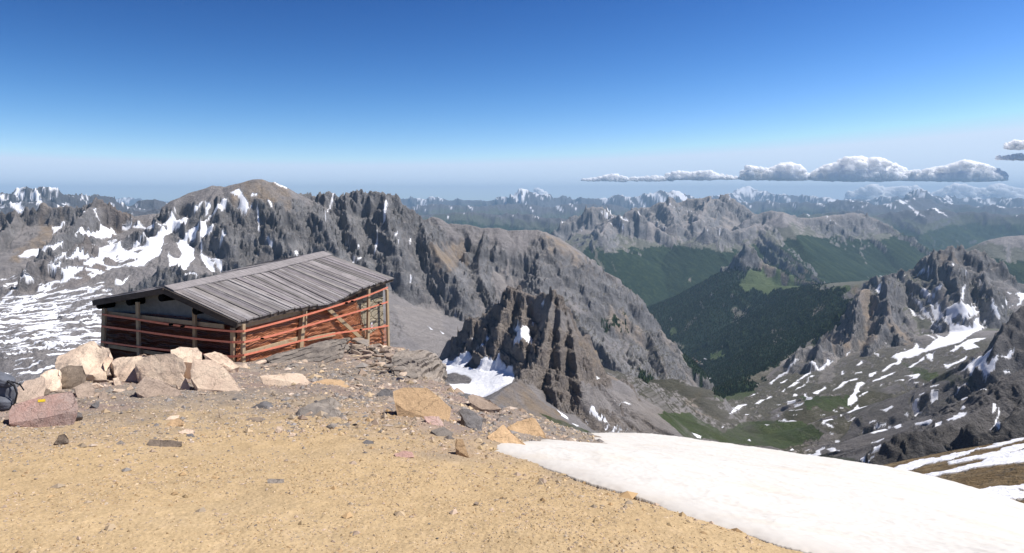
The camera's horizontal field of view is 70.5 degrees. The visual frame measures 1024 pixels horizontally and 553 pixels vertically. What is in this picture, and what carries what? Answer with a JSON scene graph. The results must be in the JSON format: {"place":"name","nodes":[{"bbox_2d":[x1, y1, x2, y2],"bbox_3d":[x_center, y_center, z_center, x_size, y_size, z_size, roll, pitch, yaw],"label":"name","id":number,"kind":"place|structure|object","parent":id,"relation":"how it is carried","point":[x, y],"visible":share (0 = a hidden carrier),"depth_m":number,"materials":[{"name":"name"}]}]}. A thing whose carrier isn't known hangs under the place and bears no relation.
{"place":"outdoors","nodes":[
{"label":"outdoors","id":0,"kind":"place"},
{"bbox_2d":[0,197,151,294],"bbox_3d":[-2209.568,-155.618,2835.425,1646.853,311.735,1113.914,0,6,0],"label":"crag mountains","id":1,"kind":"structure","parent":0,"point":[73,255],"depth_m":2641.59,"materials":[{"name":"grey stone"}]},
{"bbox_2d":[0,186,166,216],"bbox_3d":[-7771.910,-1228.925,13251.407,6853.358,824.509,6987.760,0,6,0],"label":"background mountains","id":2,"kind":"structure","parent":0,"point":[18,200],"depth_m":12318.75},
{"bbox_2d":[0,343,802,552],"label":"ground","id":3,"kind":"structure","parent":0,"point":[276,501],"depth_m":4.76,"materials":[{"name":"beige gravel"}]},
{"bbox_2d":[0,371,23,410],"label":"rucksack","id":4,"kind":"object","parent":3,"relation":"on","point":[8,393],"visible":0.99,"depth_m":8.91,"materials":[{"name":"black fabric"}]},
{"bbox_2d":[16,377,46,403],"bbox_3d":[-6.709,1.751,10.080,0.408,0.730,1.385,-4,8,-33],"label":"boulder","id":5,"kind":"object","parent":3,"relation":"on","point":[34,388],"visible":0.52,"depth_m":9.77,"materials":[{"name":"beige stone"}]},
{"bbox_2d":[9,391,77,427],"bbox_3d":[-5.119,1.512,7.867,1.038,0.546,0.636,0,6,0],"label":"rock slab","id":6,"kind":"object","parent":3,"relation":"on","point":[59,409],"visible":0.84,"depth_m":7.66,"materials":[{"name":"pink stone"}]},
{"bbox_2d":[44,389,49,395],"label":"boulder","id":7,"kind":"object","parent":3,"relation":"on","point":[47,392],"visible":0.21,"depth_m":9.80,"materials":[{"name":"brown stone"}]},
{"bbox_2d":[40,369,61,392],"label":"boulder","id":8,"kind":"object","parent":3,"relation":"on","point":[53,377],"visible":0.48,"depth_m":10.84,"materials":[{"name":"beige stone"}]},
{"bbox_2d":[54,434,68,444],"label":"stone","id":9,"kind":"object","parent":3,"relation":"on","point":[62,439],"visible":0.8,"depth_m":6.46,"materials":[{"name":"grey stone"}]},
{"bbox_2d":[60,365,85,388],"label":"boulder","id":10,"kind":"object","parent":3,"relation":"on","point":[73,376],"visible":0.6,"depth_m":11.21,"materials":[{"name":"brown stone"}]},
{"bbox_2d":[76,412,82,420],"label":"stone","id":11,"kind":"object","parent":3,"relation":"on","point":[79,417],"visible":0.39,"depth_m":8.00,"materials":[{"name":"stone"}]},
{"bbox_2d":[55,341,112,380],"bbox_3d":[-7.352,1.536,12.453,0.848,0.849,1.744,-4,7,-31],"label":"boulder","id":12,"kind":"object","parent":3,"relation":"on","point":[94,359],"visible":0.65,"depth_m":12.15,"materials":[{"name":"beige stone"}]},
{"bbox_2d":[74,381,94,397],"bbox_3d":[-5.896,1.638,9.994,0.238,0.398,0.753,-4,7,-32],"label":"rock slab","id":13,"kind":"object","parent":3,"relation":"on","point":[85,389],"visible":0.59,"depth_m":9.82,"materials":[{"name":"beige stone"}]},
{"bbox_2d":[91,401,98,408],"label":"rock slab","id":14,"kind":"object","parent":3,"relation":"on","point":[95,405],"visible":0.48,"depth_m":8.77,"materials":[{"name":"stone"}]},
{"bbox_2d":[92,383,103,387],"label":"stone","id":15,"kind":"object","parent":3,"relation":"on","point":[97,385],"visible":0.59,"depth_m":10.82,"materials":[{"name":"beige stone"}]},
{"bbox_2d":[93,379,108,382],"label":"stone","id":16,"kind":"object","parent":3,"relation":"on","point":[99,381],"visible":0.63,"depth_m":11.37,"materials":[{"name":"beige stone"}]},
{"bbox_2d":[99,390,108,399],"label":"boulder","id":17,"kind":"object","parent":3,"relation":"on","point":[102,394],"visible":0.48,"depth_m":9.54,"materials":[{"name":"beige stone"}]},
{"bbox_2d":[113,377,120,385],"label":"boulder","id":18,"kind":"object","parent":3,"relation":"on","point":[116,381],"visible":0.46,"depth_m":11.19,"materials":[{"name":"beige stone"}]},
{"bbox_2d":[112,389,124,391],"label":"stone","id":19,"kind":"object","parent":3,"relation":"on","point":[118,390],"visible":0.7,"depth_m":10.12,"materials":[{"name":"beige stone"}]},
{"bbox_2d":[110,391,135,394],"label":"rock slab","id":20,"kind":"object","parent":3,"relation":"on","point":[128,392],"visible":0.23,"depth_m":10.09,"materials":[{"name":"grey stone"}]},
{"bbox_2d":[110,354,149,381],"bbox_3d":[-6.405,1.631,12.183,0.589,0.672,1.440,-5,8,-37],"label":"boulder","id":21,"kind":"object","parent":3,"relation":"on","point":[122,369],"visible":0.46,"depth_m":11.90,"materials":[{"name":"beige stone"}]},
{"bbox_2d":[136,376,180,397],"bbox_3d":[-4.897,1.616,10.031,0.541,0.508,0.922,-3,7,-27],"label":"rock slab","id":22,"kind":"object","parent":3,"relation":"on","point":[146,386],"visible":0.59,"depth_m":9.82,"materials":[{"name":"beige stone"}]},
{"bbox_2d":[135,354,185,384],"bbox_3d":[-5.694,1.606,11.690,0.684,0.773,1.257,-4,7,-32],"label":"boulder","id":23,"kind":"object","parent":3,"relation":"on","point":[168,368],"visible":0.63,"depth_m":11.41,"materials":[{"name":"beige stone"}]},
{"bbox_2d":[147,439,181,446],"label":"stone","id":24,"kind":"object","parent":3,"relation":"on","point":[163,443],"visible":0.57,"depth_m":6.39,"materials":[{"name":"grey stone"}]},
{"bbox_2d":[166,415,178,419],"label":"stone","id":25,"kind":"object","parent":3,"relation":"on","point":[172,417],"visible":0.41,"depth_m":7.83,"materials":[{"name":"beige stone"}]},
{"bbox_2d":[167,418,183,425],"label":"stone","id":26,"kind":"object","parent":3,"relation":"on","point":[177,422],"visible":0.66,"depth_m":7.45,"materials":[{"name":"beige stone"}]},
{"bbox_2d":[176,373,189,389],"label":"boulder","id":27,"kind":"object","parent":3,"relation":"on","point":[182,383],"visible":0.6,"depth_m":10.79,"materials":[{"name":"beige stone"}]},
{"bbox_2d":[170,347,201,378],"bbox_3d":[-5.616,1.637,12.487,0.484,0.850,0.871,-3,7,-29],"label":"boulder","id":28,"kind":"object","parent":3,"relation":"on","point":[187,355],"visible":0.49,"depth_m":12.28,"materials":[{"name":"beige stone"}]},
{"bbox_2d":[178,429,194,433],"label":"stone","id":29,"kind":"object","parent":3,"relation":"on","point":[188,431],"visible":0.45,"depth_m":6.99,"materials":[{"name":"beige stone"}]},
{"bbox_2d":[190,359,241,391],"bbox_3d":[-4.413,1.606,10.801,0.688,0.657,1.180,-3,7,-23],"label":"rock slab","id":30,"kind":"object","parent":3,"relation":"on","point":[210,375],"visible":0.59,"depth_m":10.66,"materials":[{"name":"beige stone"}]},
{"bbox_2d":[204,352,239,372],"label":"boulder","id":31,"kind":"object","parent":3,"relation":"on","point":[227,363],"visible":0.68,"depth_m":13.68,"materials":[{"name":"beige stone"}]},
{"bbox_2d":[92,251,393,362],"bbox_3d":[-7.995,2.242,22.835,5.343,5.583,7.796,2,7,21],"label":"mountain hut","id":32,"kind":"object","parent":3,"relation":"on","point":[253,295],"visible":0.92,"depth_m":20.39,"materials":[{"name":"brown"}]},
{"bbox_2d":[106,313,233,359],"bbox_3d":[-9.312,1.764,19.553,4.598,1.493,0.137,2,7,21],"label":"safety netting","id":33,"kind":"object","parent":32,"relation":"attached to","point":[109,323],"visible":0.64,"depth_m":19.56,"materials":[{"name":"plastic"}]},
{"bbox_2d":[101,301,387,342],"bbox_3d":[-6.666,1.346,20.838,8.628,0.208,3.893,-4,8,-35],"label":"barrier tape","id":34,"kind":"object","parent":32,"relation":"attached to","point":[203,339],"visible":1,"depth_m":19.45,"materials":[{"name":"red plastic"}]},
{"bbox_2d":[102,287,387,331],"bbox_3d":[-6.641,0.969,20.817,8.619,0.356,3.860,-4,8,-35],"label":"barrier tape","id":35,"kind":"object","parent":32,"relation":"attached to","point":[202,328],"visible":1,"depth_m":19.42,"materials":[{"name":"red plastic"}]},
{"bbox_2d":[101,325,388,357],"bbox_3d":[-6.687,1.926,20.891,8.665,0.495,3.938,-4,8,-35],"label":"barrier tape","id":36,"kind":"object","parent":32,"relation":"attached to","point":[229,356],"visible":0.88,"depth_m":19.75,"materials":[{"name":"red plastic"}]},
{"bbox_2d":[235,300,386,361],"bbox_3d":[-5.706,1.927,22.041,0.122,2.064,7.466,2,7,21],"label":"safety netting","id":37,"kind":"object","parent":32,"relation":"attached to","point":[321,331],"visible":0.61,"depth_m":21.47,"materials":[{"name":"plastic"}]},
{"bbox_2d":[239,363,247,367],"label":"boulder","id":38,"kind":"object","parent":3,"relation":"on","point":[243,365],"visible":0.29,"depth_m":14.67,"materials":[{"name":"beige stone"}]},
{"bbox_2d":[246,417,261,421],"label":"stone","id":39,"kind":"object","parent":3,"relation":"on","point":[256,419],"visible":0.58,"depth_m":7.75,"materials":[{"name":"grey stone"}]},
{"bbox_2d":[256,360,266,363],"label":"stone","id":40,"kind":"object","parent":3,"relation":"on","point":[261,361],"visible":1,"depth_m":15.57,"materials":[{"name":"beige stone"}]},
{"bbox_2d":[251,401,273,408],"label":"rock outcrop","id":41,"kind":"object","parent":3,"relation":"on","point":[264,404],"visible":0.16,"depth_m":9.03,"materials":[{"name":"stone"}]},
{"bbox_2d":[267,479,283,483],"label":"stone","id":42,"kind":"object","parent":3,"relation":"on","point":[269,481],"visible":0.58,"depth_m":4.94,"materials":[{"name":"grey stone"}]},
{"bbox_2d":[275,426,282,432],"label":"stone","id":43,"kind":"object","parent":3,"relation":"on","point":[279,429],"visible":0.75,"depth_m":7.11,"materials":[{"name":"beige stone"}]},
{"bbox_2d":[260,373,309,385],"bbox_3d":[-3.655,1.776,11.758,0.877,0.353,0.679,0,6,0],"label":"rock slab","id":44,"kind":"object","parent":3,"relation":"on","point":[287,379],"visible":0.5,"depth_m":11.65,"materials":[{"name":"beige stone"}]},
{"bbox_2d":[265,339,347,362],"bbox_3d":[-4.736,1.967,16.675,1.890,1.008,1.546,0,6,0],"label":"rock slab","id":45,"kind":"object","parent":3,"relation":"on","point":[328,351],"visible":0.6,"depth_m":16.41,"materials":[{"name":"grey stone"}]},
{"bbox_2d":[296,397,349,428],"bbox_3d":[-2.212,1.688,8.473,0.608,0.604,2.444,-2,7,-15],"label":"rock outcrop","id":46,"kind":"object","parent":3,"relation":"on","point":[329,406],"visible":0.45,"depth_m":8.34,"materials":[{"name":"grey stone"}]},
{"bbox_2d":[313,379,349,387],"bbox_3d":[-2.986,1.871,11.922,0.632,0.302,0.759,-2,7,-15],"label":"rock slab","id":47,"kind":"object","parent":3,"relation":"on","point":[332,381],"visible":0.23,"depth_m":11.86,"materials":[{"name":"stone"}]},
{"bbox_2d":[350,349,359,354],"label":"stone","id":48,"kind":"object","parent":3,"relation":"on","point":[355,352],"visible":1,"depth_m":17.27,"materials":[{"name":"grey stone"}]},
{"bbox_2d":[352,337,363,341],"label":"stone","id":49,"kind":"object","parent":3,"relation":"on","point":[357,339],"visible":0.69,"depth_m":20.80,"materials":[{"name":"grey stone"}]},
{"bbox_2d":[358,354,371,358],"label":"stone","id":50,"kind":"object","parent":3,"relation":"on","point":[365,356],"visible":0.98,"depth_m":17.57,"materials":[{"name":"grey stone"}]},
{"bbox_2d":[362,350,371,353],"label":"stone","id":51,"kind":"object","parent":3,"relation":"on","point":[366,352],"visible":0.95,"depth_m":17.83,"materials":[{"name":"grey stone"}]},
{"bbox_2d":[363,440,373,443],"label":"stone","id":52,"kind":"object","parent":3,"relation":"on","point":[368,442],"visible":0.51,"depth_m":6.49,"materials":[{"name":"stone"}]},
{"bbox_2d":[376,388,392,396],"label":"boulder","id":53,"kind":"object","parent":3,"relation":"on","point":[385,392],"visible":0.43,"depth_m":10.62,"materials":[{"name":"stone"}]},
{"bbox_2d":[392,366,405,371],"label":"stone","id":54,"kind":"object","parent":3,"relation":"on","point":[398,368],"visible":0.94,"depth_m":14.33,"materials":[{"name":"grey stone"}]},
{"bbox_2d":[399,372,407,375],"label":"stone","id":55,"kind":"object","parent":3,"relation":"on","point":[402,373],"visible":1,"depth_m":13.56,"materials":[{"name":"beige stone"}]},
{"bbox_2d":[394,451,413,457],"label":"stone","id":56,"kind":"object","parent":3,"relation":"on","point":[406,454],"visible":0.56,"depth_m":5.95,"materials":[{"name":"pink stone"}]},
{"bbox_2d":[406,372,417,377],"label":"stone","id":57,"kind":"object","parent":3,"relation":"on","point":[412,375],"visible":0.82,"depth_m":14.22,"materials":[{"name":"grey stone"}]},
{"bbox_2d":[389,350,447,381],"bbox_3d":[-2.006,2.317,15.622,1.230,1.453,3.504,-1,6,-5],"label":"rock outcrop","id":58,"kind":"object","parent":3,"relation":"on","point":[423,363],"visible":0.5,"depth_m":14.98,"materials":[{"name":"grey stone"}]},
{"bbox_2d":[393,387,450,420],"bbox_3d":[-1.036,1.627,8.546,0.698,0.691,1.090,0,6,0],"label":"boulder","id":59,"kind":"object","parent":3,"relation":"on","point":[416,402],"visible":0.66,"depth_m":8.24,"materials":[{"name":"stone"}]},
{"bbox_2d":[424,416,443,425],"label":"boulder","id":60,"kind":"object","parent":3,"relation":"on","point":[434,420],"visible":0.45,"depth_m":7.77,"materials":[{"name":"pink stone"}]},
{"bbox_2d":[431,427,452,436],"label":"rock slab","id":61,"kind":"object","parent":3,"relation":"on","point":[442,431],"visible":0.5,"depth_m":7.15,"materials":[{"name":"grey stone"}]},
{"bbox_2d":[455,439,468,457],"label":"boulder","id":62,"kind":"object","parent":3,"relation":"on","point":[460,448],"visible":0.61,"depth_m":6.26,"materials":[{"name":"stone"}]},
{"bbox_2d":[459,409,482,430],"bbox_3d":[-0.490,1.777,8.580,0.293,0.435,0.693,0,6,0],"label":"rock slab","id":63,"kind":"object","parent":3,"relation":"on","point":[470,418],"visible":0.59,"depth_m":8.41,"materials":[{"name":"stone"}]},
{"bbox_2d":[468,394,500,412],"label":"boulder","id":64,"kind":"object","parent":3,"relation":"on","point":[479,403],"visible":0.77,"depth_m":11.33,"materials":[{"name":"beige stone"}]},
{"bbox_2d":[487,425,524,444],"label":"boulder","id":65,"kind":"object","parent":3,"relation":"on","point":[502,434],"visible":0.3,"depth_m":7.37,"materials":[{"name":"stone"}]},
{"bbox_2d":[507,417,545,437],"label":"boulder","id":66,"kind":"object","parent":3,"relation":"on","point":[531,426],"visible":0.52,"depth_m":9.64,"materials":[{"name":"stone"}]},
{"bbox_2d":[494,432,1023,552],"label":"snow","id":67,"kind":"structure","parent":3,"relation":"on","point":[804,503],"depth_m":6.06,"materials":[{"name":"white snow"}]},
{"label":"stone","id":68,"kind":"object","parent":3,"relation":"on","visible":0},
{"bbox_2d":[384,353,392,357],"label":"stone","id":69,"kind":"object","parent":68,"relation":"on","point":[388,355],"visible":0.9,"depth_m":17.51,"materials":[{"name":"grey stone"}]},
{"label":"stone","id":70,"kind":"object","parent":3,"relation":"on","visible":0},
{"bbox_2d":[356,339,368,346],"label":"stone","id":71,"kind":"object","parent":70,"relation":"on","point":[365,342],"visible":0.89,"depth_m":19.96,"materials":[{"name":"grey stone"}]},
{"bbox_2d":[111,179,713,389],"bbox_3d":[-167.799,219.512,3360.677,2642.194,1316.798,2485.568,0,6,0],"label":"massif mountains","id":72,"kind":"structure","parent":0,"point":[459,272],"depth_m":3030.18,"materials":[{"name":"grey stone"}]},
{"bbox_2d":[0,205,1023,453],"bbox_3d":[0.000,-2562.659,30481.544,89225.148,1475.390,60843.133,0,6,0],"label":"terrain","id":73,"kind":"structure","parent":0,"point":[40,331],"depth_m":2429.60,"materials":[{"name":"white snow"}]},
{"bbox_2d":[601,266,852,398],"bbox_3d":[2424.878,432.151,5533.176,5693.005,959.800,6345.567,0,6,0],"label":"forest","id":74,"kind":"object","parent":73,"relation":"on","point":[779,333],"visible":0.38,"depth_m":5804.54,"materials":[{"name":"green plant"}]},
{"bbox_2d":[0,0,1023,201],"label":"sky","id":75,"kind":"structure","parent":0,"point":[163,100],"materials":[{"name":"blue"}]},
{"bbox_2d":[533,188,547,194],"bbox_3d":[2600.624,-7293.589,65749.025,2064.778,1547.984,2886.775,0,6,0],"label":"cloud","id":76,"kind":"structure","parent":0,"point":[539,191],"depth_m":64691.67,"materials":[{"name":"white"}]},
{"bbox_2d":[116,186,1023,208],"bbox_3d":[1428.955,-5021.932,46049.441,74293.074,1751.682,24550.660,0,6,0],"label":"snowy mountains","id":77,"kind":"structure","parent":0,"point":[748,194],"depth_m":39422.75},
{"bbox_2d":[439,285,732,443],"bbox_3d":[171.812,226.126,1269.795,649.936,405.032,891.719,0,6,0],"label":"rock spire hill","id":78,"kind":"structure","parent":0,"point":[541,347],"depth_m":1293.55,"materials":[{"name":"grey stone"}]},
{"bbox_2d":[581,173,673,181],"bbox_3d":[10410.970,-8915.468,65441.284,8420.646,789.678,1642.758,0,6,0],"label":"cloud","id":79,"kind":"structure","parent":0,"point":[618,178],"depth_m":65083.76,"materials":[{"name":"white"}]},
{"bbox_2d":[664,170,739,180],"bbox_3d":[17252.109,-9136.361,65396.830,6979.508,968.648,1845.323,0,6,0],"label":"cloud","id":80,"kind":"structure","parent":0,"point":[709,175],"depth_m":64874.74,"materials":[{"name":"white"}]},
{"bbox_2d":[408,197,1023,247],"bbox_3d":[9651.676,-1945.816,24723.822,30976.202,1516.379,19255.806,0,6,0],"label":"mountains","id":81,"kind":"structure","parent":0,"point":[925,222],"depth_m":19703.00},
{"bbox_2d":[551,194,937,322],"bbox_3d":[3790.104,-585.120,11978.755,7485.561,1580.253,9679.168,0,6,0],"label":"mountains","id":82,"kind":"structure","parent":0,"point":[662,251],"depth_m":10657.05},
{"bbox_2d":[661,280,868,389],"bbox_3d":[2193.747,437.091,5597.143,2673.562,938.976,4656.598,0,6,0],"label":"valley side hills","id":83,"kind":"structure","parent":0,"point":[852,288],"depth_m":6001.24,"materials":[{"name":"green plant"}]},
{"bbox_2d":[738,162,810,180],"bbox_3d":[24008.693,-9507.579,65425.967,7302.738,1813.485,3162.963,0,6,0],"label":"cloud","id":84,"kind":"structure","parent":0,"point":[788,171],"depth_m":64339.82,"materials":[{"name":"white"}]},
{"bbox_2d":[650,370,947,454],"bbox_3d":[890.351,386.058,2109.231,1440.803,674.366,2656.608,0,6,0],"label":"basin hills","id":85,"kind":"structure","parent":0,"point":[818,419],"depth_m":2250.81,"materials":[{"name":"green plant"}]},
{"bbox_2d":[809,156,911,181],"bbox_3d":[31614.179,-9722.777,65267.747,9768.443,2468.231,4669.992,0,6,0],"label":"cloud","id":86,"kind":"structure","parent":0,"point":[858,169],"depth_m":63752.80,"materials":[{"name":"white"}]},
{"bbox_2d":[707,244,1023,384],"bbox_3d":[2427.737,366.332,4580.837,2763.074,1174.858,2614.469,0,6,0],"label":"cirque mountains","id":87,"kind":"structure","parent":0,"point":[952,288],"depth_m":3907.10,"materials":[{"name":"grey stone"}]},
{"bbox_2d":[844,184,929,199],"bbox_3d":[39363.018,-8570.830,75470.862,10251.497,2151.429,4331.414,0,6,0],"label":"cloud","id":88,"kind":"structure","parent":0,"point":[870,191],"depth_m":74150.27,"materials":[{"name":"white"}]},
{"bbox_2d":[811,306,1023,464],"bbox_3d":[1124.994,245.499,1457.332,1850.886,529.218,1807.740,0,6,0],"label":"crag hills","id":89,"kind":"structure","parent":0,"point":[976,399],"depth_m":1055.50,"materials":[{"name":"grey stone"}]},
{"bbox_2d":[883,437,1023,502],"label":"ochre slope","id":90,"kind":"structure","parent":0,"point":[997,468],"depth_m":201.88,"materials":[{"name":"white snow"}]},
{"bbox_2d":[905,159,1008,181],"bbox_3d":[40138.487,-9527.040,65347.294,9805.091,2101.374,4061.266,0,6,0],"label":"cloud","id":91,"kind":"structure","parent":0,"point":[964,170],"depth_m":64094.44,"materials":[{"name":"white"}]},
{"bbox_2d":[930,183,1023,198],"bbox_3d":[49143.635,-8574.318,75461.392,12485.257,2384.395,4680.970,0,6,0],"label":"cloud","id":92,"kind":"structure","parent":0,"point":[998,190],"depth_m":74110.84,"materials":[{"name":"white"}]},
{"bbox_2d":[965,235,1023,278],"bbox_3d":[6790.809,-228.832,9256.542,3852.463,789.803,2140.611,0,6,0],"label":"distant hills","id":93,"kind":"structure","parent":0,"point":[1008,251],"depth_m":8774.25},
{"bbox_2d":[995,153,1023,160],"bbox_3d":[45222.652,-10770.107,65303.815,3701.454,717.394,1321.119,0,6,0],"label":"cloud","id":94,"kind":"structure","parent":0,"point":[1016,156],"depth_m":64914.12,"materials":[{"name":"white"}]},
{"bbox_2d":[1003,139,1023,149],"bbox_3d":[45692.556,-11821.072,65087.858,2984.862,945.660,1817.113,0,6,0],"label":"cloud","id":95,"kind":"structure","parent":0,"point":[1014,144],"depth_m":64615.93,"materials":[{"name":"white"}]},
{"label":"stone","id":96,"kind":"object","parent":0,"visible":0},
{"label":"stone","id":97,"kind":"object","parent":96,"relation":"on","visible":0},
{"bbox_2d":[350,344,364,349],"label":"stone","id":98,"kind":"object","parent":97,"relation":"on","point":[356,346],"visible":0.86,"depth_m":18.88,"materials":[{"name":"grey stone"}]}
]}

